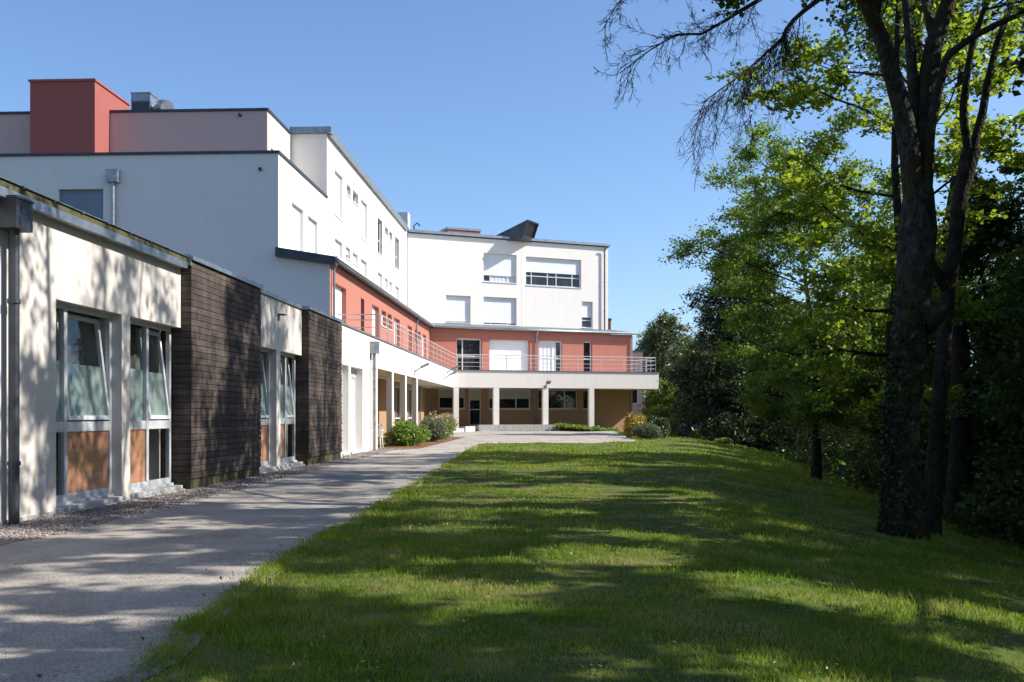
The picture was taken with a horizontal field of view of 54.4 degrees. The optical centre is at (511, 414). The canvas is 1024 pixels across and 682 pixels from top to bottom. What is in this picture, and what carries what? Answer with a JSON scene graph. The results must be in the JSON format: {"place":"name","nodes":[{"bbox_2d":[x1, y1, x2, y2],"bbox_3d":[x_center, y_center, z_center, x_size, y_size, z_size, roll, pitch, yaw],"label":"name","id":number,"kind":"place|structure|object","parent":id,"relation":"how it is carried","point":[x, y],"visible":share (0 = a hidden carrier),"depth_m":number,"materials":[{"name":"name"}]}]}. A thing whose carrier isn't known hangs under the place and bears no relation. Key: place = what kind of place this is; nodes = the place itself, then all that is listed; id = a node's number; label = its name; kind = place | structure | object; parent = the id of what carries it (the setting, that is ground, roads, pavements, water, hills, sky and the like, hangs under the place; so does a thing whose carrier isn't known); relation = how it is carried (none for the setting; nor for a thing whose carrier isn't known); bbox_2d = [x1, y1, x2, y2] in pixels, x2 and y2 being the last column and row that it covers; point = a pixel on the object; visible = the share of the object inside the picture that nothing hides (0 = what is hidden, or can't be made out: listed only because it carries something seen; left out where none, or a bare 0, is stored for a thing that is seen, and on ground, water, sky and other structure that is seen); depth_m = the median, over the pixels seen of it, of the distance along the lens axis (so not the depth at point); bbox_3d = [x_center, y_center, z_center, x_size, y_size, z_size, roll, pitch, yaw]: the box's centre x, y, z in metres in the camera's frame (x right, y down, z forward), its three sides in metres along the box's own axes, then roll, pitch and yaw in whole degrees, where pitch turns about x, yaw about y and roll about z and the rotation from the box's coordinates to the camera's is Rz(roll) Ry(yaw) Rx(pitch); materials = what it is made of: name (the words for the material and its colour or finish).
{"place":"outdoors","nodes":[
{"label":"outdoors","id":0,"kind":"place"},
{"bbox_2d":[0,431,634,681],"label":"path","id":1,"kind":"structure","parent":0,"point":[84,599],"depth_m":8.95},
{"bbox_2d":[35,472,423,677],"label":"fallen leaves","id":2,"kind":"object","parent":1,"relation":"on","point":[40,675],"visible":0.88,"depth_m":7.06,"materials":[{"name":"brown plant"}]},
{"bbox_2d":[0,0,1023,398],"label":"sky","id":3,"kind":"structure","parent":0,"point":[493,117],"materials":[{"name":"blue"}]},
{"bbox_2d":[78,431,1023,681],"bbox_3d":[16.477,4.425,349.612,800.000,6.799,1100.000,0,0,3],"label":"ground","id":4,"kind":"structure","parent":0,"point":[713,673],"depth_m":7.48,"materials":[{"name":"green plant"}]},
{"bbox_2d":[0,449,400,545],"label":"gravel strip","id":5,"kind":"object","parent":4,"relation":"on","point":[3,542],"visible":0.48,"depth_m":13.68,"materials":[{"name":"grey gravel"}]},
{"bbox_2d":[0,448,419,540],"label":"pebbles","id":6,"kind":"object","parent":5,"relation":"on","point":[28,532],"visible":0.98,"depth_m":13.76,"materials":[{"name":"grey gravel"}]},
{"bbox_2d":[106,445,479,681],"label":"soil edge","id":7,"kind":"object","parent":4,"relation":"on","point":[139,675],"visible":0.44,"depth_m":5.61,"materials":[{"name":"brown soil"}]},
{"bbox_2d":[0,78,659,524],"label":"care building","id":8,"kind":"structure","parent":4,"relation":"on","point":[196,298],"depth_m":36.28,"materials":[{"name":"paint"}]},
{"bbox_2d":[61,190,102,219],"bbox_3d":[-15.829,-7.503,36.707,1.656,1.546,0.038,0,0,3],"label":"window","id":9,"kind":"structure","parent":8,"relation":"in","point":[90,202],"depth_m":36.69,"materials":[{"name":"white glass"}]},
{"bbox_2d":[55,302,127,514],"bbox_3d":[-6.138,-0.090,13.844,0.766,2.920,1.980,0,0,3],"label":"window","id":10,"kind":"structure","parent":8,"relation":"in","point":[83,392],"depth_m":14.08,"materials":[{"name":"clear glass"}]},
{"bbox_2d":[130,319,184,499],"bbox_3d":[-6.029,-0.090,16.092,0.760,2.920,2.020,0,0,3],"label":"window","id":11,"kind":"structure","parent":8,"relation":"in","point":[150,392],"depth_m":16.13,"materials":[{"name":"clear glass"}]},
{"bbox_2d":[259,348,280,474],"bbox_3d":[-5.601,-0.070,22.048,0.466,2.840,1.800,0,0,3],"label":"window","id":12,"kind":"structure","parent":8,"relation":"in","point":[266,467],"depth_m":22.74,"materials":[{"name":"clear glass"}]},
{"bbox_2d":[280,352,304,469],"bbox_3d":[-5.501,-0.070,24.186,0.466,2.840,1.920,0,0,3],"label":"window","id":13,"kind":"structure","parent":8,"relation":"in","point":[287,393],"depth_m":24.31,"materials":[{"name":"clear glass"}]},
{"bbox_2d":[292,205,299,250],"bbox_3d":[-8.517,-7.183,38.954,0.038,1.926,1.696,0,0,3],"label":"window","id":14,"kind":"structure","parent":8,"relation":"in","point":[295,212],"depth_m":39.11,"materials":[{"name":"white plastic"}]},
{"bbox_2d":[308,218,314,252],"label":"window","id":15,"kind":"structure","parent":8,"relation":"in","point":[311,224],"depth_m":41.62,"materials":[{"name":"white plastic"}]},
{"bbox_2d":[335,240,339,257],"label":"window","id":16,"kind":"structure","parent":8,"relation":"in","point":[337,245],"depth_m":46.52,"materials":[{"name":"white plastic"}]},
{"bbox_2d":[335,286,341,319],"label":"window","id":17,"kind":"structure","parent":8,"relation":"in","point":[338,291],"depth_m":38.31,"materials":[{"name":"white plastic"}]},
{"bbox_2d":[335,173,343,221],"bbox_3d":[-8.093,-10.136,46.217,0.200,2.121,1.730,0,0,3],"label":"window","id":18,"kind":"structure","parent":8,"relation":"in","point":[337,179],"depth_m":46.52,"materials":[{"name":"white plastic"}]},
{"bbox_2d":[351,368,363,453],"bbox_3d":[-5.121,-0.130,32.077,0.350,2.760,1.960,0,0,3],"label":"door","id":19,"kind":"structure","parent":8,"relation":"in","point":[353,371],"depth_m":32.82,"materials":[{"name":"plastic"}]},
{"bbox_2d":[361,260,364,275],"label":"window","id":20,"kind":"structure","parent":8,"relation":"in","point":[362,263],"depth_m":52.45,"materials":[{"name":"white plastic"}]},
{"bbox_2d":[361,201,367,243],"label":"window","id":21,"kind":"structure","parent":8,"relation":"in","point":[362,205],"depth_m":52.47,"materials":[{"name":"white plastic"}]},
{"bbox_2d":[372,306,374,335],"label":"window","id":22,"kind":"structure","parent":8,"relation":"in","point":[373,309],"depth_m":45.55,"materials":[{"name":"white glass"}]},
{"bbox_2d":[377,221,382,256],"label":"window","id":23,"kind":"structure","parent":8,"relation":"in","point":[378,252],"depth_m":57.45,"materials":[{"name":"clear glass"}]},
{"bbox_2d":[395,386,399,422],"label":"window","id":24,"kind":"structure","parent":8,"relation":"in","point":[397,389],"depth_m":52.11,"materials":[{"name":"grey glass"}]},
{"bbox_2d":[395,239,399,271],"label":"window","id":25,"kind":"structure","parent":8,"relation":"in","point":[395,239],"depth_m":63.43,"materials":[{"name":"white glass"}]},
{"bbox_2d":[408,388,411,421],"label":"window","id":26,"kind":"structure","parent":8,"relation":"in","point":[409,390],"depth_m":56.41,"materials":[{"name":"grey glass"}]},
{"bbox_2d":[438,389,465,409],"bbox_3d":[-3.910,-0.988,64.644,1.860,1.345,0.193,0,0,-23],"label":"window","id":27,"kind":"structure","parent":8,"relation":"in","point":[445,395],"depth_m":64.63,"materials":[{"name":"black glass"}]},
{"bbox_2d":[446,295,470,323],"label":"window","id":28,"kind":"structure","parent":8,"relation":"in","point":[457,307],"depth_m":68.51,"materials":[{"name":"white glass"}]},
{"bbox_2d":[457,338,480,369],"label":"window","id":29,"kind":"structure","parent":8,"relation":"in","point":[464,345],"depth_m":65.28,"materials":[{"name":"black glass"}]},
{"bbox_2d":[469,389,480,425],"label":"door","id":30,"kind":"structure","parent":8,"relation":"in","point":[474,394],"depth_m":65.31,"materials":[{"name":"black glass"}]},
{"bbox_2d":[483,297,516,325],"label":"window","id":31,"kind":"structure","parent":8,"relation":"in","point":[497,311],"depth_m":69.69,"materials":[{"name":"white glass"}]},
{"bbox_2d":[483,253,516,283],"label":"window","id":32,"kind":"structure","parent":8,"relation":"in","point":[498,268],"depth_m":69.71,"materials":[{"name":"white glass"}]},
{"bbox_2d":[489,339,527,370],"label":"window","id":33,"kind":"structure","parent":8,"relation":"in","point":[497,348],"depth_m":66.39,"materials":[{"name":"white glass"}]},
{"bbox_2d":[489,389,530,409],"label":"window","id":34,"kind":"structure","parent":8,"relation":"in","point":[509,399],"depth_m":66.32,"materials":[{"name":"black glass"}]},
{"bbox_2d":[539,341,560,370],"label":"window","id":35,"kind":"structure","parent":8,"relation":"in","point":[551,349],"depth_m":67.42,"materials":[{"name":"white glass"}]},
{"bbox_2d":[526,257,581,288],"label":"window","id":36,"kind":"structure","parent":8,"relation":"in","point":[543,272],"depth_m":71.29,"materials":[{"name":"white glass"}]},
{"bbox_2d":[538,390,577,409],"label":"window","id":37,"kind":"structure","parent":8,"relation":"in","point":[557,399],"depth_m":67.70,"materials":[{"name":"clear glass"}]},
{"bbox_2d":[584,342,590,370],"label":"window","id":38,"kind":"structure","parent":8,"relation":"in","point":[587,345],"depth_m":68.61,"materials":[{"name":"black glass"}]},
{"bbox_2d":[582,302,592,328],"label":"window","id":39,"kind":"structure","parent":8,"relation":"in","point":[586,306],"depth_m":72.33,"materials":[{"name":"white glass"}]},
{"bbox_2d":[583,390,594,409],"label":"window","id":40,"kind":"structure","parent":8,"relation":"in","point":[585,392],"depth_m":68.43,"materials":[{"name":"black glass"}]},
{"bbox_2d":[377,424,383,447],"bbox_3d":[-5.009,0.791,36.469,0.556,0.903,0.605,0,0,3],"label":"garden chair","id":41,"kind":"object","parent":4,"relation":"on","point":[380,434],"visible":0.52,"depth_m":36.63,"materials":[{"name":"white plastic"}]},
{"bbox_2d":[377,437,463,448],"bbox_3d":[-3.640,1.166,41.718,2.300,0.156,12.000,0,0,3],"label":"planting bed","id":42,"kind":"object","parent":4,"relation":"on","point":[427,443],"visible":0.53,"depth_m":38.66,"materials":[{"name":"brown soil"}]},
{"bbox_2d":[383,419,432,445],"bbox_3d":[-4.116,0.708,38.796,1.991,1.145,2.076,0,0,-37],"label":"green shrub","id":43,"kind":"object","parent":42,"relation":"on","point":[407,433],"visible":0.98,"depth_m":38.28,"materials":[{"name":"green plant"}]},
{"bbox_2d":[420,415,447,440],"bbox_3d":[-3.383,0.611,42.707,1.362,1.228,1.659,0,0,3],"label":"lavender shrub","id":44,"kind":"object","parent":42,"relation":"on","point":[434,425],"visible":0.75,"depth_m":42.37,"materials":[{"name":"green plant"}]},
{"bbox_2d":[428,410,457,438],"bbox_3d":[-3.313,0.488,45.700,1.629,1.390,2.640,0,0,3],"label":"flowering shrub","id":45,"kind":"object","parent":42,"relation":"on","point":[450,422],"visible":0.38,"depth_m":45.52,"materials":[{"name":"green plant"}]},
{"bbox_2d":[453,426,474,431],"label":"kerb wall","id":46,"kind":"structure","parent":4,"relation":"on","point":[467,429],"depth_m":59.55,"materials":[{"name":"concrete"}]},
{"bbox_2d":[478,425,559,430],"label":"retaining wall","id":47,"kind":"structure","parent":4,"relation":"on","point":[516,428],"depth_m":62.02,"materials":[{"name":"concrete"}]},
{"bbox_2d":[73,462,1021,681],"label":"clover","id":48,"kind":"object","parent":4,"relation":"on","point":[659,653],"visible":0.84,"depth_m":6.81,"materials":[{"name":"green plant"}]},
{"bbox_2d":[560,427,623,431],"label":"planted bank","id":49,"kind":"structure","parent":4,"relation":"on","point":[565,429],"depth_m":62.48,"materials":[{"name":"green plant"}]},
{"bbox_2d":[554,422,620,430],"bbox_3d":[4.804,0.843,62.922,4.723,0.744,2.021,0,0,-11],"label":"ground cover","id":50,"kind":"object","parent":49,"relation":"on","point":[577,426],"visible":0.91,"depth_m":62.42,"materials":[{"name":"green plant"}]},
{"bbox_2d":[569,318,642,416],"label":"annexe building","id":51,"kind":"structure","parent":4,"relation":"on","point":[637,397],"depth_m":84.99,"materials":[{"name":"concrete"}]},
{"bbox_2d":[633,390,637,404],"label":"window","id":52,"kind":"structure","parent":51,"relation":"in","point":[635,392],"depth_m":85.16,"materials":[{"name":"black glass"}]},
{"bbox_2d":[622,411,647,436],"bbox_3d":[5.827,0.497,47.073,1.245,1.330,1.349,0,0,3],"label":"flowering shrub","id":53,"kind":"object","parent":4,"relation":"on","point":[631,422],"visible":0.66,"depth_m":46.94,"materials":[{"name":"yellow plant"}]},
{"bbox_2d":[249,468,1021,678],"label":"daisies","id":54,"kind":"object","parent":4,"relation":"on","point":[619,588],"visible":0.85,"depth_m":6.04,"materials":[{"name":"white plant"}]},
{"bbox_2d":[632,421,662,438],"bbox_3d":[6.114,0.736,45.005,1.461,0.876,1.432,0,0,3],"label":"lavender shrub","id":55,"kind":"object","parent":4,"relation":"on","point":[641,430],"visible":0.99,"depth_m":44.70,"materials":[{"name":"green plant"}]},
{"bbox_2d":[634,324,672,412],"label":"distant tree","id":56,"kind":"object","parent":4,"relation":"on","point":[639,341],"visible":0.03,"depth_m":107.14,"materials":[{"name":"green plant"}]},
{"bbox_2d":[641,414,670,437],"bbox_3d":[6.647,0.568,47.322,1.757,1.189,1.217,0,0,3],"label":"dark shrub","id":57,"kind":"object","parent":4,"relation":"on","point":[662,423],"visible":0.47,"depth_m":47.09,"materials":[{"name":"green plant"}]},
{"bbox_2d":[636,377,681,421],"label":"tree","id":58,"kind":"object","parent":4,"relation":"on","point":[651,407],"visible":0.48,"depth_m":79.61,"materials":[{"name":"green plant"}]},
{"bbox_2d":[638,308,695,423],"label":"distant tree","id":59,"kind":"object","parent":4,"relation":"on","point":[665,327],"visible":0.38,"depth_m":91.62,"materials":[{"name":"green plant"}]},
{"bbox_2d":[666,414,679,436],"bbox_3d":[7.936,0.626,49.762,0.979,1.263,0.849,0,0,3],"label":"flowering shrub","id":60,"kind":"object","parent":4,"relation":"on","point":[674,425],"visible":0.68,"depth_m":49.59,"materials":[{"name":"green plant"}]},
{"bbox_2d":[659,331,693,418],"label":"distant tree","id":61,"kind":"object","parent":4,"relation":"on","point":[686,339],"visible":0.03,"depth_m":103.55,"materials":[{"name":"green plant"}]},
{"bbox_2d":[669,340,705,422],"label":"distant tree","id":62,"kind":"object","parent":4,"relation":"on","point":[688,348],"visible":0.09,"depth_m":86.75,"materials":[{"name":"green plant"}]},
{"bbox_2d":[690,428,701,438],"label":"yellow shrub","id":63,"kind":"object","parent":4,"relation":"on","point":[696,432],"visible":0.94,"depth_m":48.89,"materials":[{"name":"green plant"}]},
{"bbox_2d":[695,341,737,436],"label":"distant tree","id":64,"kind":"object","parent":4,"relation":"on","point":[721,385],"visible":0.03,"depth_m":76.52,"materials":[{"name":"green plant"}]},
{"bbox_2d":[714,437,732,443],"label":"yellow shrub","id":65,"kind":"object","parent":4,"relation":"on","point":[724,440],"visible":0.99,"depth_m":47.90,"materials":[{"name":"green plant"}]},
{"bbox_2d":[697,328,759,434],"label":"distant tree","id":66,"kind":"object","parent":4,"relation":"on","point":[733,357],"visible":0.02,"depth_m":82.72,"materials":[{"name":"green plant"}]},
{"bbox_2d":[657,233,831,458],"bbox_3d":[11.920,-3.101,52.530,10.655,13.176,9.061,0,0,3],"label":"evergreen tree","id":67,"kind":"object","parent":4,"relation":"on","point":[719,410],"visible":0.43,"depth_m":51.08,"materials":[{"name":"green plant"}]},
{"bbox_2d":[748,337,800,444],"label":"distant tree","id":68,"kind":"object","parent":4,"relation":"on","point":[757,429],"depth_m":71.24,"materials":[{"name":"green plant"}]},
{"bbox_2d":[762,357,823,451],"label":"distant tree","id":69,"kind":"object","parent":4,"relation":"on","point":[780,428],"depth_m":62.00,"materials":[{"name":"green plant"}]},
{"bbox_2d":[649,87,945,480],"bbox_3d":[9.127,-3.247,30.581,8.552,11.266,8.140,0,0,-33],"label":"tree","id":70,"kind":"object","parent":4,"relation":"on","point":[765,223],"visible":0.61,"depth_m":29.48,"materials":[{"name":"green plant"}]},
{"bbox_2d":[592,0,1023,541],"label":"beech tree","id":71,"kind":"object","parent":4,"relation":"on","point":[918,316],"visible":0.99,"depth_m":13.58,"materials":[{"name":"brown plant"}]},
{"bbox_2d":[770,301,877,467],"bbox_3d":[15.906,-1.144,50.821,5.522,9.803,6.069,0,0,-24],"label":"woodland tree","id":72,"kind":"object","parent":4,"relation":"on","point":[814,309],"visible":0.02,"depth_m":50.89,"materials":[{"name":"green plant"}]},
{"bbox_2d":[778,320,878,469],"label":"woodland tree","id":73,"kind":"object","parent":4,"relation":"on","point":[836,442],"visible":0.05,"depth_m":43.48,"materials":[{"name":"green plant"}]},
{"bbox_2d":[835,261,874,469],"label":"woodland tree","id":74,"kind":"object","parent":4,"relation":"on","point":[854,299],"depth_m":55.70,"materials":[{"name":"green plant"}]},
{"bbox_2d":[705,0,1023,421],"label":"maple tree","id":75,"kind":"object","parent":4,"relation":"on","point":[810,183],"visible":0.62,"depth_m":19.85,"materials":[{"name":"green plant"}]},
{"bbox_2d":[809,288,921,482],"bbox_3d":[13.582,-0.733,36.146,5.260,8.559,4.785,0,0,-41],"label":"woodland tree","id":76,"kind":"object","parent":4,"relation":"on","point":[847,452],"visible":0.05,"depth_m":36.50,"materials":[{"name":"green plant"}]},
{"bbox_2d":[837,279,929,488],"bbox_3d":[12.745,-0.850,33.134,3.751,7.993,4.520,0,0,3],"label":"woodland tree","id":77,"kind":"object","parent":4,"relation":"on","point":[862,431],"visible":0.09,"depth_m":33.53,"materials":[{"name":"green plant"}]},
{"bbox_2d":[756,430,1023,544],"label":"undergrowth","id":78,"kind":"object","parent":4,"relation":"on","point":[841,464],"visible":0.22,"depth_m":33.92,"materials":[{"name":"green plant"}]},
{"bbox_2d":[853,280,981,470],"bbox_3d":[16.356,-1.312,39.619,5.537,10.442,6.673,0,0,-3],"label":"woodland tree","id":79,"kind":"object","parent":4,"relation":"on","point":[872,466],"depth_m":40.67,"materials":[{"name":"green plant"}]},
{"bbox_2d":[814,0,1021,490],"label":"ash tree","id":80,"kind":"object","parent":4,"relation":"on","point":[841,22],"visible":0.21,"depth_m":26.32,"materials":[{"name":"green plant"}]},
{"bbox_2d":[861,332,993,514],"bbox_3d":[11.872,0.065,28.283,4.046,6.626,3.681,0,0,-5],"label":"woodland tree","id":81,"kind":"object","parent":4,"relation":"on","point":[930,347],"visible":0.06,"depth_m":28.52,"materials":[{"name":"green plant"}]},
{"bbox_2d":[835,0,1023,527],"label":"ash tree","id":82,"kind":"object","parent":4,"relation":"on","point":[959,463],"visible":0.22,"depth_m":22.03,"materials":[{"name":"green plant"}]},
{"bbox_2d":[863,216,1017,494],"bbox_3d":[13.927,-1.346,30.878,6.027,10.173,5.001,0,0,-13],"label":"woodland tree","id":83,"kind":"object","parent":4,"relation":"on","point":[881,370],"visible":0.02,"depth_m":30.49,"materials":[{"name":"green plant"}]},
{"bbox_2d":[863,194,1023,527],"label":"woodland tree","id":84,"kind":"object","parent":4,"relation":"on","point":[976,261],"visible":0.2,"depth_m":24.25,"materials":[{"name":"green plant"}]},
{"bbox_2d":[921,125,1023,518],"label":"woodland tree","id":85,"kind":"object","parent":4,"relation":"on","point":[986,208],"visible":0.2,"depth_m":23.46,"materials":[{"name":"green plant"}]},
{"bbox_2d":[924,0,1023,536],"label":"forked tree","id":86,"kind":"object","parent":4,"relation":"on","point":[946,279],"visible":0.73,"depth_m":15.21,"materials":[{"name":"brown plant"}]},
{"bbox_2d":[925,235,1023,549],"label":"woodland tree","id":87,"kind":"object","parent":4,"relation":"on","point":[1005,403],"visible":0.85,"depth_m":17.49,"materials":[{"name":"green plant"}]},
{"bbox_2d":[942,161,1023,547],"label":"woodland tree","id":88,"kind":"object","parent":4,"relation":"on","point":[1004,523],"visible":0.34,"depth_m":19.06,"materials":[{"name":"green plant"}]},
{"bbox_2d":[942,274,1023,509],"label":"woodland tree","id":89,"kind":"object","parent":4,"relation":"on","point":[981,450],"depth_m":28.42,"materials":[{"name":"green plant"}]},
{"bbox_2d":[949,154,1023,396],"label":"woodland tree","id":90,"kind":"object","parent":4,"relation":"on","point":[1006,256],"visible":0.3,"depth_m":21.87,"materials":[{"name":"green plant"}]},
{"bbox_2d":[970,251,1013,457],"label":"woodland tree","id":91,"kind":"object","parent":4,"relation":"on","point":[983,297],"depth_m":46.30,"materials":[{"name":"green plant"}]},
{"bbox_2d":[971,266,1017,476],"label":"woodland tree","id":92,"kind":"object","parent":4,"relation":"on","point":[987,431],"visible":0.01,"depth_m":32.59,"materials":[{"name":"green plant"}]},
{"bbox_2d":[974,173,1023,473],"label":"woodland tree","id":93,"kind":"object","parent":4,"relation":"on","point":[1014,338],"depth_m":26.15,"materials":[{"name":"green plant"}]},
{"bbox_2d":[998,40,1023,86],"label":"shade tree","id":94,"kind":"object","parent":4,"relation":"on","point":[1007,62],"visible":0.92,"depth_m":14.00,"materials":[{"name":"green plant"}]},
{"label":"parking","id":95,"kind":"structure","parent":0,"visible":0},
{"bbox_2d":[676,424,695,436],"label":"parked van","id":96,"kind":"object","parent":95,"relation":"on","point":[681,428],"visible":0.01,"depth_m":70.89,"materials":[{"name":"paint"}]}
]}

